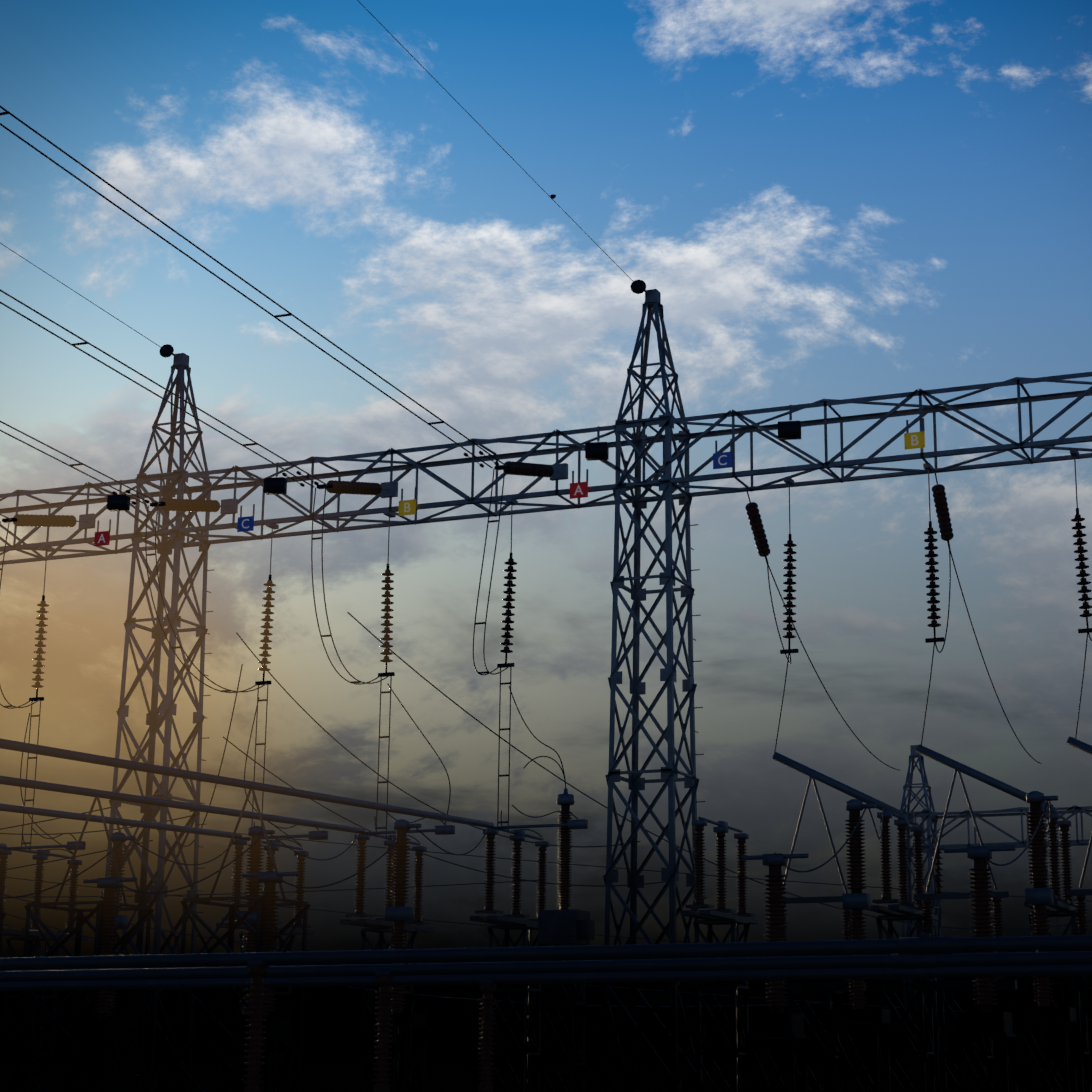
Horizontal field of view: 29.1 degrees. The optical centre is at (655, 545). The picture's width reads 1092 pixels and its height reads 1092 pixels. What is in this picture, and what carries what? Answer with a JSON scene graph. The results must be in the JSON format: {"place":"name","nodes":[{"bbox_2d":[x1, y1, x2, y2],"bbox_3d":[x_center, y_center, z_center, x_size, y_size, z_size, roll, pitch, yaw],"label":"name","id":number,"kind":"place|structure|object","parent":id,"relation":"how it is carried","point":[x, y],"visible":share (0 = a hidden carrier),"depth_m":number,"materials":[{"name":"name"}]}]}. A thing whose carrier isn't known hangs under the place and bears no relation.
{"place":"outdoors","nodes":[
{"label":"outdoors","id":0,"kind":"place"},
{"bbox_2d":[0,1065,1091,1091],"bbox_3d":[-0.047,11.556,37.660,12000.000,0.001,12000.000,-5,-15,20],"label":"ground","id":1,"kind":"structure","parent":0,"point":[344,1078],"depth_m":360.15,"materials":[{"name":"black"}]},
{"bbox_2d":[0,289,1091,1091],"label":"steel gantry","id":2,"kind":"object","parent":1,"relation":"on","point":[104,1037],"visible":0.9,"depth_m":39.30,"materials":[{"name":"grey metal"}]},
{"bbox_2d":[94,531,109,545],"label":"phase plate","id":3,"kind":"object","parent":2,"relation":"attached to","point":[106,535],"visible":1,"depth_m":44.39,"materials":[{"name":"red metal"}]},
{"bbox_2d":[237,516,253,531],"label":"phase plate","id":4,"kind":"object","parent":2,"relation":"attached to","point":[247,523],"visible":1,"depth_m":43.20,"materials":[{"name":"blue metal"}]},
{"bbox_2d":[398,499,415,515],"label":"phase plate","id":5,"kind":"object","parent":2,"relation":"attached to","point":[412,506],"visible":0.93,"depth_m":41.92,"materials":[{"name":"yellow metal"}]},
{"bbox_2d":[404,503,409,511],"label":"letter","id":6,"kind":"object","parent":5,"relation":"attached to","point":[405,507],"visible":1,"depth_m":41.92,"materials":[{"name":"white paint"}]},
{"bbox_2d":[0,736,1091,990],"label":"bus tubes","id":7,"kind":"object","parent":2,"relation":"attached to","point":[924,956],"visible":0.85,"depth_m":22.48,"materials":[{"name":"metal"}]},
{"bbox_2d":[0,461,1091,1091],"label":"insulators","id":8,"kind":"object","parent":2,"relation":"on","point":[258,999],"visible":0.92,"depth_m":36.45,"materials":[{"name":"ceramic"}]},
{"bbox_2d":[0,0,1091,1019],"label":"conductors","id":9,"kind":"object","parent":2,"relation":"attached to","point":[501,822],"visible":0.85,"depth_m":40.21,"materials":[{"name":"grey"}]},
{"bbox_2d":[2,280,1091,701],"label":"fittings","id":10,"kind":"object","parent":2,"relation":"attached to","point":[594,450],"visible":0.94,"depth_m":40.59,"materials":[{"name":"paint"}]},
{"bbox_2d":[570,482,587,498],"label":"phase plate","id":11,"kind":"object","parent":2,"relation":"attached to","point":[582,485],"visible":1,"depth_m":40.65,"materials":[{"name":"red metal"}]},
{"bbox_2d":[713,451,731,468],"bbox_3d":[1.279,-1.624,39.726,0.380,0.310,0.012,-5,-15,20],"label":"phase plate","id":12,"kind":"object","parent":2,"relation":"attached to","point":[723,460],"visible":1,"depth_m":39.72,"materials":[{"name":"blue metal"}]},
{"bbox_2d":[718,455,726,464],"bbox_3d":[1.276,-1.627,39.717,0.172,0.196,0.004,-5,-15,20],"label":"letter","id":13,"kind":"object","parent":12,"relation":"attached to","point":[719,460],"visible":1,"depth_m":39.72,"materials":[{"name":"white paint"}]},
{"bbox_2d":[904,431,924,449],"bbox_3d":[4.761,-1.938,38.454,0.380,0.310,0.012,-5,-15,20],"label":"phase plate","id":14,"kind":"object","parent":2,"relation":"attached to","point":[920,439],"visible":1,"depth_m":38.44,"materials":[{"name":"yellow metal"}]},
{"bbox_2d":[911,435,917,444],"bbox_3d":[4.764,-1.943,38.443,0.131,0.191,0.004,-5,-15,20],"label":"letter","id":15,"kind":"object","parent":14,"relation":"attached to","point":[912,436],"visible":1,"depth_m":38.45,"materials":[{"name":"white paint"}]},
{"bbox_2d":[0,0,1091,1064],"label":"sky","id":16,"kind":"structure","parent":0,"point":[820,199],"materials":[{"name":"blue"}]}
]}

